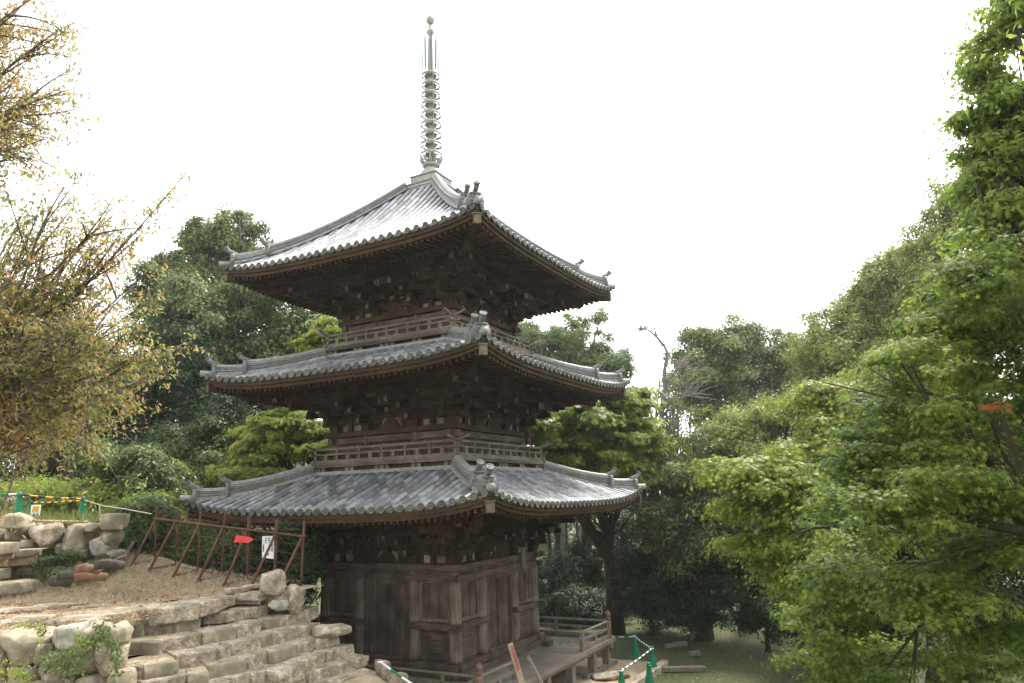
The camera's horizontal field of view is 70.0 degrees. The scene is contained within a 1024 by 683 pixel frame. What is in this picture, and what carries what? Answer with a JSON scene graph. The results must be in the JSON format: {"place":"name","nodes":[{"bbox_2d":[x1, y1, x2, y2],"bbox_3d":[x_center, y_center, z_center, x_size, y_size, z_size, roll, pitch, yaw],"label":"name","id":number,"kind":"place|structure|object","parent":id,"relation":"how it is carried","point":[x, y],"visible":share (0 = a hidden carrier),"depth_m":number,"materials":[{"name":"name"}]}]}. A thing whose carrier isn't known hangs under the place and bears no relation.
{"place":"outdoors","nodes":[
{"label":"outdoors","id":0,"kind":"place"},
{"bbox_2d":[0,554,272,677],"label":"terrace","id":1,"kind":"structure","parent":0,"point":[114,600],"depth_m":15.52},
{"bbox_2d":[0,606,44,613],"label":"paving slab","id":2,"kind":"structure","parent":1,"relation":"on","point":[19,609],"depth_m":13.12,"materials":[{"name":"stone"}]},
{"bbox_2d":[0,542,50,599],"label":"stone staircase","id":3,"kind":"structure","parent":1,"relation":"on","point":[14,558],"depth_m":15.72,"materials":[{"name":"grey stone"}]},
{"bbox_2d":[0,614,55,625],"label":"paving slab","id":4,"kind":"structure","parent":1,"relation":"on","point":[22,617],"depth_m":11.84,"materials":[{"name":"stone"}]},
{"bbox_2d":[31,603,86,609],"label":"paving slab","id":5,"kind":"structure","parent":1,"relation":"on","point":[55,605],"depth_m":13.39,"materials":[{"name":"stone"}]},
{"bbox_2d":[48,575,71,587],"bbox_3d":[-8.747,4.636,14.175,0.519,0.234,0.346,-3,-12,7],"label":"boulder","id":6,"kind":"object","parent":1,"relation":"on","point":[52,581],"visible":0.54,"depth_m":14.07,"materials":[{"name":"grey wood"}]},
{"bbox_2d":[0,512,130,566],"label":"boulder wall","id":7,"kind":"structure","parent":1,"relation":"on","point":[89,541],"depth_m":17.13,"materials":[{"name":"stone"}]},
{"bbox_2d":[34,520,87,522],"bbox_3d":[-10.887,4.356,17.698,1.204,0.131,0.064,1,-12,-14],"label":"timber pole","id":8,"kind":"object","parent":7,"relation":"on","point":[45,521],"visible":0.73,"depth_m":17.64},
{"bbox_2d":[100,513,129,529],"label":"squared block","id":9,"kind":"structure","parent":7,"relation":"on","point":[114,521],"depth_m":17.24,"materials":[{"name":"grey stone"}]},
{"bbox_2d":[56,570,74,580],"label":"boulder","id":10,"kind":"object","parent":1,"relation":"on","point":[65,575],"visible":0.5,"depth_m":13.73,"materials":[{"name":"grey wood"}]},
{"bbox_2d":[9,562,126,592],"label":"wall foot grass","id":11,"kind":"structure","parent":1,"relation":"on","point":[41,577],"depth_m":16.09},
{"bbox_2d":[42,613,106,626],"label":"paving slab","id":12,"kind":"structure","parent":1,"relation":"on","point":[77,618],"depth_m":11.75,"materials":[{"name":"stone"}]},
{"bbox_2d":[25,548,130,582],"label":"leafy weeds","id":13,"kind":"object","parent":1,"relation":"on","point":[65,556],"visible":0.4,"depth_m":16.19,"materials":[{"name":"green plant"}]},
{"bbox_2d":[74,563,100,573],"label":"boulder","id":14,"kind":"object","parent":1,"relation":"on","point":[84,568],"visible":0.74,"depth_m":12.22,"materials":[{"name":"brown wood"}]},
{"bbox_2d":[69,604,105,609],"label":"paving slab","id":15,"kind":"structure","parent":1,"relation":"on","point":[80,607],"depth_m":13.20,"materials":[{"name":"stone"}]},
{"bbox_2d":[74,569,107,581],"bbox_3d":[-7.784,4.330,13.544,0.564,0.216,0.330,2,-13,-17],"label":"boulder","id":16,"kind":"object","parent":1,"relation":"on","point":[100,576],"visible":0.7,"depth_m":13.44,"materials":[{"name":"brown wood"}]},
{"bbox_2d":[0,0,213,537],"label":"cherry tree","id":17,"kind":"object","parent":1,"relation":"on","point":[36,345],"visible":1,"depth_m":12.31,"materials":[{"name":"yellow plant"}]},
{"bbox_2d":[94,555,127,569],"bbox_3d":[-5.944,3.282,10.828,0.432,0.206,0.301,4,-13,-24],"label":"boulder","id":18,"kind":"object","parent":1,"relation":"on","point":[115,563],"visible":1,"depth_m":10.73,"materials":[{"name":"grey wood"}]},
{"bbox_2d":[120,541,134,560],"bbox_3d":[-9.121,5.094,17.157,0.107,0.768,0.873,-2,-12,4],"label":"leaning pole","id":19,"kind":"object","parent":1,"relation":"on","point":[129,548],"visible":0.48,"depth_m":17.34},
{"bbox_2d":[0,552,260,605],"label":"dirt ground","id":20,"kind":"structure","parent":1,"relation":"on","point":[80,596],"depth_m":15.53,"materials":[{"name":"soil"}]},
{"bbox_2d":[99,491,184,557],"bbox_3d":[-9.670,5.011,19.082,2.383,2.182,2.039,7,-15,-37],"label":"shrub","id":21,"kind":"object","parent":1,"relation":"on","point":[137,528],"visible":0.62,"depth_m":18.75,"materials":[{"name":"green plant"}]},
{"bbox_2d":[149,457,202,556],"bbox_3d":[-10.558,5.014,21.898,2.373,3.528,6.003,3,-13,-23],"label":"shrub","id":22,"kind":"object","parent":1,"relation":"on","point":[184,470],"visible":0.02,"depth_m":23.31,"materials":[{"name":"green plant"}]},
{"bbox_2d":[153,518,269,570],"bbox_3d":[-7.852,5.928,19.209,3.323,3.093,2.210,-6,-13,20],"label":"shrub","id":23,"kind":"object","parent":1,"relation":"on","point":[205,545],"visible":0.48,"depth_m":18.87,"materials":[{"name":"green plant"}]},
{"bbox_2d":[130,506,305,586],"bbox_3d":[-6.879,4.751,16.495,5.177,2.092,0.860,-8,-13,26],"label":"pipe fence","id":24,"kind":"object","parent":1,"relation":"on","point":[247,530],"visible":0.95,"depth_m":16.58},
{"bbox_2d":[234,535,253,542],"bbox_3d":[-5.958,4.293,16.122,0.289,0.267,0.839,7,-15,-34],"label":"arrow sign","id":25,"kind":"object","parent":24,"relation":"hanging from","point":[242,539],"visible":1,"depth_m":15.99,"materials":[{"name":"red metal"}]},
{"bbox_2d":[262,536,273,558],"bbox_3d":[-5.401,4.556,16.185,0.369,0.486,0.016,-8,-13,26],"label":"notice board","id":26,"kind":"object","parent":24,"relation":"attached to","point":[266,540],"visible":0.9,"depth_m":16.20,"materials":[{"name":"white plastic"}]},
{"bbox_2d":[2,497,273,567],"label":"terrace","id":27,"kind":"structure","parent":0,"point":[65,526],"depth_m":22.30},
{"bbox_2d":[11,491,23,512],"bbox_3d":[-12.236,4.092,18.120,0.407,0.740,0.407,-2,-12,0],"label":"safety cone","id":28,"kind":"object","parent":27,"relation":"on","point":[18,503],"visible":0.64,"depth_m":18.08,"materials":[{"name":"green plastic"}]},
{"bbox_2d":[19,494,85,498],"bbox_3d":[-11.732,3.970,18.705,0.121,0.166,1.554,-11,-15,39],"label":"barrier bar","id":29,"kind":"object","parent":28,"relation":"attached to","point":[49,496],"visible":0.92,"depth_m":18.60,"materials":[{"name":"yellow plastic"}]},
{"bbox_2d":[27,500,32,513],"bbox_3d":[-13.530,4.728,20.549,0.286,0.520,0.286,1,-12,-11],"label":"safety cone","id":30,"kind":"object","parent":27,"relation":"on","point":[29,508],"visible":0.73,"depth_m":20.51,"materials":[{"name":"green plastic"}]},
{"bbox_2d":[29,500,80,502],"bbox_3d":[-12.412,4.367,19.933,2.748,0.062,0.123,-9,-14,30],"label":"barrier bar","id":31,"kind":"object","parent":30,"relation":"attached to","point":[57,501],"visible":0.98,"depth_m":19.87,"materials":[{"name":"yellow plastic"}]},
{"bbox_2d":[30,505,40,516],"bbox_3d":[-12.482,4.585,19.163,0.250,0.601,0.074,-2,-12,0],"label":"notice","id":32,"kind":"object","parent":27,"relation":"on","point":[37,508],"visible":0.59,"depth_m":19.17,"materials":[{"name":"white plastic"}]},
{"bbox_2d":[0,472,75,507],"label":"leafy weeds","id":33,"kind":"object","parent":27,"relation":"on","point":[46,485],"visible":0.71,"depth_m":23.62,"materials":[{"name":"green plant"}]},
{"bbox_2d":[24,476,128,514],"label":"leafy weeds","id":34,"kind":"object","parent":27,"relation":"on","point":[103,494],"visible":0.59,"depth_m":20.79,"materials":[{"name":"green plant"}]},
{"bbox_2d":[0,283,157,500],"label":"evergreen tree","id":35,"kind":"object","parent":27,"relation":"on","point":[51,462],"visible":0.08,"depth_m":28.60,"materials":[{"name":"green plant"}]},
{"bbox_2d":[76,496,86,517],"bbox_3d":[-11.263,4.386,19.176,0.352,0.640,0.352,2,-13,-17],"label":"safety cone","id":36,"kind":"object","parent":27,"relation":"on","point":[82,508],"visible":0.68,"depth_m":19.13,"materials":[{"name":"green plastic"}]},
{"bbox_2d":[85,500,151,519],"bbox_3d":[-10.108,4.287,18.678,2.526,0.582,0.072,-7,-13,22],"label":"rope","id":37,"kind":"object","parent":36,"relation":"attached to","point":[117,507],"visible":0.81,"depth_m":18.71,"materials":[{"name":"beige"}]},
{"bbox_2d":[0,500,184,524],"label":"meadow grass","id":38,"kind":"structure","parent":27,"relation":"on","point":[51,514],"depth_m":18.85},
{"bbox_2d":[54,432,197,509],"bbox_3d":[-11.552,4.135,22.037,5.454,3.148,3.655,-13,-17,43],"label":"shrub","id":39,"kind":"object","parent":27,"relation":"on","point":[135,461],"visible":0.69,"depth_m":21.00,"materials":[{"name":"green plant"}]},
{"bbox_2d":[96,487,186,513],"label":"leafy weeds","id":40,"kind":"object","parent":27,"relation":"on","point":[161,491],"visible":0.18,"depth_m":20.02,"materials":[{"name":"green plant"}]},
{"bbox_2d":[73,319,264,445],"bbox_3d":[-13.481,3.315,29.620,7.888,8.257,5.995,-8,-13,27],"label":"evergreen tree","id":41,"kind":"object","parent":27,"relation":"on","point":[186,397],"visible":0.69,"depth_m":28.54,"materials":[{"name":"green plant"}]},
{"bbox_2d":[92,252,328,434],"bbox_3d":[-12.430,1.262,33.618,13.114,13.661,9.482,-2,-12,0],"label":"evergreen tree","id":42,"kind":"object","parent":27,"relation":"on","point":[231,323],"visible":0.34,"depth_m":31.82,"materials":[{"name":"green plant"}]},
{"bbox_2d":[134,395,301,487],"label":"evergreen tree","id":43,"kind":"object","parent":27,"relation":"on","point":[195,451],"visible":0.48,"depth_m":26.73,"materials":[{"name":"green plant"}]},
{"bbox_2d":[203,517,339,613],"bbox_3d":[-5.983,6.240,18.040,3.435,3.879,2.378,-10,-15,36],"label":"shrub","id":44,"kind":"object","parent":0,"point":[313,561],"visible":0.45,"depth_m":17.74,"materials":[{"name":"green plant"}]},
{"bbox_2d":[337,668,385,682],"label":"rock","id":45,"kind":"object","parent":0,"point":[368,678],"depth_m":13.68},
{"bbox_2d":[377,661,411,682],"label":"barrier bar","id":46,"kind":"object","parent":45,"relation":"on","point":[394,672],"visible":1,"depth_m":14.13,"materials":[{"name":"white plastic"}]},
{"bbox_2d":[385,672,407,682],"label":"boulder","id":47,"kind":"object","parent":45,"relation":"on","point":[394,678],"visible":0.61,"depth_m":14.82,"materials":[{"name":"stone"}]},
{"bbox_2d":[374,659,390,680],"bbox_3d":[-2.615,6.648,14.805,0.307,0.431,0.478,5,-14,-28],"label":"boulder","id":48,"kind":"object","parent":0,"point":[382,672],"visible":0.63,"depth_m":14.67,"materials":[{"name":"stone"}]},
{"bbox_2d":[0,0,1023,497],"label":"sky","id":49,"kind":"structure","parent":0,"point":[712,157],"materials":[{"name":"white"}]},
{"bbox_2d":[303,503,1023,682],"bbox_3d":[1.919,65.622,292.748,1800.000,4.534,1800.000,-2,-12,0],"label":"ground","id":50,"kind":"structure","parent":0,"point":[624,647],"depth_m":23.56,"materials":[{"name":"plant"}]},
{"bbox_2d":[0,620,136,682],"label":"retaining wall","id":51,"kind":"structure","parent":50,"relation":"on","point":[22,645],"depth_m":10.53,"materials":[{"name":"grey stone"}]},
{"bbox_2d":[29,641,93,682],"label":"ivy","id":52,"kind":"object","parent":51,"relation":"attached to","point":[65,656],"visible":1,"depth_m":10.08,"materials":[{"name":"green plant"}]},
{"bbox_2d":[84,619,125,681],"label":"ivy","id":53,"kind":"object","parent":51,"relation":"attached to","point":[102,636],"visible":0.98,"depth_m":10.13,"materials":[{"name":"green plant"}]},
{"bbox_2d":[0,585,375,682],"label":"stone staircase","id":54,"kind":"structure","parent":50,"relation":"on","point":[178,653],"depth_m":13.01,"materials":[{"name":"stone"}]},
{"bbox_2d":[0,618,97,682],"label":"ivy","id":55,"kind":"object","parent":54,"relation":"on","point":[40,635],"visible":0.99,"depth_m":10.13,"materials":[{"name":"green plant"}]},
{"bbox_2d":[224,586,250,593],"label":"boulder","id":56,"kind":"object","parent":54,"relation":"on","point":[233,590],"visible":0.95,"depth_m":14.62,"materials":[{"name":"stone"}]},
{"bbox_2d":[242,583,259,589],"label":"boulder","id":57,"kind":"object","parent":54,"relation":"on","point":[255,586],"visible":0.3,"depth_m":15.12,"materials":[{"name":"stone"}]},
{"bbox_2d":[260,569,286,595],"bbox_3d":[-4.812,4.859,14.753,0.521,0.509,0.446,2,-13,-17],"label":"boulder","id":58,"kind":"object","parent":54,"relation":"on","point":[273,583],"visible":1,"depth_m":14.59,"materials":[{"name":"stone"}]},
{"bbox_2d":[268,599,288,610],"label":"boulder","id":59,"kind":"object","parent":54,"relation":"on","point":[278,605],"visible":1,"depth_m":14.51,"materials":[{"name":"stone"}]},
{"bbox_2d":[287,600,295,610],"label":"boulder","id":60,"kind":"object","parent":54,"relation":"on","point":[292,606],"visible":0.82,"depth_m":14.62,"materials":[{"name":"stone"}]},
{"bbox_2d":[286,584,305,613],"bbox_3d":[-4.447,5.248,14.934,0.440,0.596,0.545,3,-13,-22],"label":"boulder","id":61,"kind":"object","parent":54,"relation":"on","point":[297,594],"visible":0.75,"depth_m":14.76,"materials":[{"name":"stone"}]},
{"bbox_2d":[312,623,351,637],"bbox_3d":[-3.589,5.714,14.464,0.639,0.243,0.748,-11,-15,37],"label":"boulder","id":62,"kind":"object","parent":54,"relation":"on","point":[328,630],"visible":1,"depth_m":14.27,"materials":[{"name":"stone"}]},
{"bbox_2d":[121,198,282,303],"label":"evergreen tree","id":63,"kind":"object","parent":50,"relation":"on","point":[201,243],"visible":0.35,"depth_m":37.88,"materials":[{"name":"green plant"}]},
{"bbox_2d":[202,406,332,539],"bbox_3d":[-8.046,5.926,25.412,5.326,7.674,4.772,-2,-12,0],"label":"maple tree","id":64,"kind":"object","parent":50,"relation":"on","point":[256,450],"visible":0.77,"depth_m":25.12,"materials":[{"name":"green plant"}]},
{"bbox_2d":[287,315,344,554],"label":"maple tree","id":65,"kind":"object","parent":50,"relation":"on","point":[311,340],"visible":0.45,"depth_m":27.90,"materials":[{"name":"green plant"}]},
{"bbox_2d":[0,553,817,682],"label":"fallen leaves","id":66,"kind":"object","parent":50,"relation":"on","point":[95,602],"visible":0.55,"depth_m":14.14,"materials":[{"name":"brown plant"}]},
{"bbox_2d":[0,420,837,560],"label":"distant woods","id":67,"kind":"object","parent":50,"relation":"on","point":[543,547],"visible":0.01,"depth_m":56.52,"materials":[{"name":"green plant"}]},
{"bbox_2d":[546,523,560,586],"bbox_3d":[1.818,8.907,34.626,3.045,7.494,2.919,-2,-12,0],"label":"tree stem","id":68,"kind":"object","parent":50,"relation":"on","point":[549,541],"depth_m":34.67,"materials":[{"name":"grey plant"}]},
{"bbox_2d":[553,523,560,554],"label":"tree stem","id":69,"kind":"object","parent":50,"relation":"on","point":[557,540],"depth_m":33.73,"materials":[{"name":"grey plant"}]},
{"bbox_2d":[551,519,581,544],"bbox_3d":[3.310,9.637,38.822,3.493,7.726,3.086,-2,-12,0],"label":"tree stem","id":70,"kind":"object","parent":50,"relation":"on","point":[577,527],"depth_m":38.66,"materials":[{"name":"grey plant"}]},
{"bbox_2d":[537,536,603,622],"bbox_3d":[1.816,10.331,31.493,3.293,4.403,5.567,-10,-15,36],"label":"camellia","id":71,"kind":"object","parent":50,"relation":"on","point":[556,570],"visible":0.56,"depth_m":31.65,"materials":[{"name":"green plant"}]},
{"bbox_2d":[561,523,580,554],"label":"tree stem","id":72,"kind":"object","parent":50,"relation":"on","point":[566,533],"visible":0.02,"depth_m":36.74,"materials":[{"name":"grey plant"}]},
{"bbox_2d":[514,304,640,563],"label":"cypress tree","id":73,"kind":"object","parent":50,"relation":"on","point":[560,343],"visible":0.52,"depth_m":41.59,"materials":[{"name":"green plant"}]},
{"bbox_2d":[578,518,593,586],"bbox_3d":[3.987,8.381,32.700,2.715,7.609,2.581,-2,-12,0],"label":"tree stem","id":74,"kind":"object","parent":50,"relation":"on","point":[585,539],"depth_m":32.65,"materials":[{"name":"plant"}]},
{"bbox_2d":[541,579,636,628],"bbox_3d":[2.913,10.812,29.336,3.906,2.432,3.594,3,-13,-22],"label":"camellia","id":75,"kind":"object","parent":50,"relation":"on","point":[575,602],"visible":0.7,"depth_m":28.70,"materials":[{"name":"green plant"}]},
{"bbox_2d":[551,657,646,682],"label":"gravel apron","id":76,"kind":"object","parent":50,"relation":"on","point":[581,668],"visible":0.06,"depth_m":21.44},
{"bbox_2d":[179,13,645,682],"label":"pagoda","id":77,"kind":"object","parent":76,"relation":"on","point":[435,499],"visible":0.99,"depth_m":19.58,"materials":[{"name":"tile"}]},
{"bbox_2d":[363,579,408,658],"bbox_3d":[-3.243,7.163,18.980,1.474,1.920,0.175,-8,-14,28],"label":"door","id":78,"kind":"structure","parent":77,"relation":"in","point":[386,602],"depth_m":19.01,"materials":[{"name":"brown wood"}]},
{"bbox_2d":[486,571,513,651],"bbox_3d":[-0.362,7.258,19.819,0.175,1.920,1.474,-8,-14,28],"label":"door","id":79,"kind":"structure","parent":77,"relation":"in","point":[499,587],"depth_m":19.91,"materials":[{"name":"brown wood"}]},
{"bbox_2d":[507,643,524,682],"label":"warning board","id":80,"kind":"object","parent":76,"relation":"on","point":[516,663],"visible":1,"depth_m":16.23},
{"bbox_2d":[526,655,542,682],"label":"prop stick","id":81,"kind":"object","parent":76,"relation":"on","point":[538,677],"visible":1,"depth_m":16.43,"materials":[{"name":"grey wood"}]},
{"bbox_2d":[582,660,617,679],"bbox_3d":[2.591,9.588,21.385,0.160,0.135,2.200,-8,-14,29],"label":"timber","id":82,"kind":"object","parent":76,"relation":"on","point":[600,669],"visible":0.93,"depth_m":21.31,"materials":[{"name":"brown wood"}]},
{"bbox_2d":[592,670,630,680],"bbox_3d":[2.767,9.406,20.556,1.123,0.214,0.635,3,-13,-23],"label":"footing stone","id":83,"kind":"object","parent":76,"relation":"on","point":[612,675],"visible":0.86,"depth_m":20.36,"materials":[{"name":"stone"}]},
{"bbox_2d":[526,382,681,634],"bbox_3d":[3.577,6.064,26.793,7.539,9.304,5.689,7,-15,-36],"label":"maple tree","id":84,"kind":"object","parent":50,"relation":"on","point":[604,436],"visible":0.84,"depth_m":26.01,"materials":[{"name":"green plant"}]},
{"bbox_2d":[576,494,647,592],"bbox_3d":[5.707,9.717,32.962,6.424,6.791,4.201,1,-12,-10],"label":"camellia","id":85,"kind":"object","parent":50,"relation":"on","point":[621,540],"visible":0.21,"depth_m":32.25,"materials":[{"name":"green plant"}]},
{"bbox_2d":[618,669,624,682],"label":"safety cone","id":86,"kind":"object","parent":50,"relation":"on","point":[621,678],"visible":1,"depth_m":18.73,"materials":[{"name":"green plastic"}]},
{"bbox_2d":[629,634,640,657],"bbox_3d":[3.942,9.752,23.460,0.363,0.660,0.363,-2,-12,0],"label":"safety cone","id":87,"kind":"object","parent":50,"relation":"on","point":[635,653],"visible":0.93,"depth_m":23.36,"materials":[{"name":"green plastic"}]},
{"bbox_2d":[630,660,668,682],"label":"kerb stone","id":88,"kind":"object","parent":50,"relation":"on","point":[641,677],"visible":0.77,"depth_m":20.62,"materials":[{"name":"stone"}]},
{"bbox_2d":[645,662,654,682],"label":"safety cone","id":89,"kind":"object","parent":50,"relation":"on","point":[649,677],"visible":1,"depth_m":19.07,"materials":[{"name":"green plastic"}]},
{"bbox_2d":[604,540,706,641],"bbox_3d":[5.404,8.763,26.488,4.244,3.896,3.945,-2,-12,0],"label":"camellia","id":90,"kind":"object","parent":50,"relation":"on","point":[642,599],"visible":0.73,"depth_m":25.71,"materials":[{"name":"green plant"}]},
{"bbox_2d":[649,646,662,674],"bbox_3d":[4.053,9.199,21.114,0.418,0.760,0.418,3,-13,-22],"label":"safety cone","id":91,"kind":"object","parent":50,"relation":"on","point":[652,660],"visible":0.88,"depth_m":21.05,"materials":[{"name":"green plastic"}]},
{"bbox_2d":[627,312,720,625],"bbox_3d":[6.439,4.861,29.534,4.298,12.653,2.585,-5,-12,14],"label":"bare tree","id":92,"kind":"object","parent":50,"relation":"on","point":[672,402],"visible":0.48,"depth_m":30.04,"materials":[{"name":"grey plant"}]},
{"bbox_2d":[664,641,687,648],"bbox_3d":[5.502,10.184,24.585,0.900,0.135,0.160,5,-14,-28],"label":"timber","id":93,"kind":"object","parent":50,"relation":"on","point":[675,644],"visible":1,"depth_m":24.52,"materials":[{"name":"grey wood"}]},
{"bbox_2d":[662,666,705,671],"bbox_3d":[4.937,9.476,21.180,1.300,0.135,0.160,-3,-12,6],"label":"timber","id":94,"kind":"object","parent":50,"relation":"on","point":[682,668],"visible":0.89,"depth_m":21.11,"materials":[{"name":"grey wood"}]},
{"bbox_2d":[622,422,769,641],"bbox_3d":[6.810,6.720,26.021,5.966,7.532,5.116,-2,-12,0],"label":"evergreen tree","id":95,"kind":"object","parent":50,"relation":"on","point":[666,527],"visible":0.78,"depth_m":25.16,"materials":[{"name":"green plant"}]},
{"bbox_2d":[646,523,769,638],"bbox_3d":[6.862,8.425,25.771,4.637,4.510,3.732,-2,-12,0],"label":"camellia","id":96,"kind":"object","parent":50,"relation":"on","point":[701,607],"visible":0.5,"depth_m":24.90,"materials":[{"name":"green plant"}]},
{"bbox_2d":[651,307,807,438],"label":"evergreen tree","id":97,"kind":"object","parent":50,"relation":"on","point":[741,363],"visible":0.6,"depth_m":44.23,"materials":[{"name":"green plant"}]},
{"bbox_2d":[658,367,844,630],"bbox_3d":[9.957,5.785,27.094,8.589,9.695,6.380,1,-12,-14],"label":"evergreen tree","id":98,"kind":"object","parent":50,"relation":"on","point":[746,424],"visible":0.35,"depth_m":26.83,"materials":[{"name":"green plant"}]},
{"bbox_2d":[714,521,810,652],"bbox_3d":[8.371,7.577,23.845,3.456,4.838,3.677,-2,-12,0],"label":"camellia","id":99,"kind":"object","parent":50,"relation":"on","point":[746,619],"visible":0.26,"depth_m":23.31,"materials":[{"name":"green plant"}]},
{"bbox_2d":[745,521,892,673],"bbox_3d":[8.884,7.249,20.991,3.772,4.340,5.465,-8,-14,28],"label":"camellia","id":100,"kind":"object","parent":50,"relation":"on","point":[796,633],"visible":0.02,"depth_m":20.37,"materials":[{"name":"green plant"}]},
{"bbox_2d":[654,623,1022,682],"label":"lawn grass","id":101,"kind":"structure","parent":50,"relation":"on","point":[748,663],"depth_m":21.81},
{"bbox_2d":[688,650,700,655],"bbox_3d":[5.790,9.873,23.167,0.350,0.135,0.160,1,-12,-11],"label":"timber","id":102,"kind":"object","parent":101,"relation":"on","point":[695,653],"visible":1,"depth_m":23.10,"materials":[{"name":"grey wood"}]},
{"bbox_2d":[674,330,1023,682],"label":"maple tree","id":103,"kind":"object","parent":50,"relation":"on","point":[771,482],"visible":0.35,"depth_m":12.52,"materials":[{"name":"green plant"}]},
{"bbox_2d":[772,231,943,392],"bbox_3d":[17.449,3.272,34.586,8.937,16.956,10.500,-2,-12,0],"label":"evergreen tree","id":104,"kind":"object","parent":50,"relation":"on","point":[862,307],"visible":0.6,"depth_m":34.34,"materials":[{"name":"green plant"}]},
{"bbox_2d":[750,220,1023,682],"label":"maple tree","id":105,"kind":"object","parent":50,"relation":"on","point":[925,593],"visible":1,"depth_m":7.49,"materials":[{"name":"green plant"}]},
{"bbox_2d":[757,392,1023,682],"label":"evergreen tree","id":106,"kind":"object","parent":50,"relation":"on","point":[1018,588],"visible":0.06,"depth_m":14.54,"materials":[{"name":"green plant"}]},
{"bbox_2d":[879,147,1022,375],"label":"evergreen tree","id":107,"kind":"object","parent":50,"relation":"on","point":[930,223],"visible":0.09,"depth_m":30.89,"materials":[{"name":"green plant"}]},
{"bbox_2d":[922,0,1023,368],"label":"broadleaf tree","id":108,"kind":"object","parent":50,"relation":"on","point":[990,127],"visible":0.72,"depth_m":9.79,"materials":[{"name":"green plant"}]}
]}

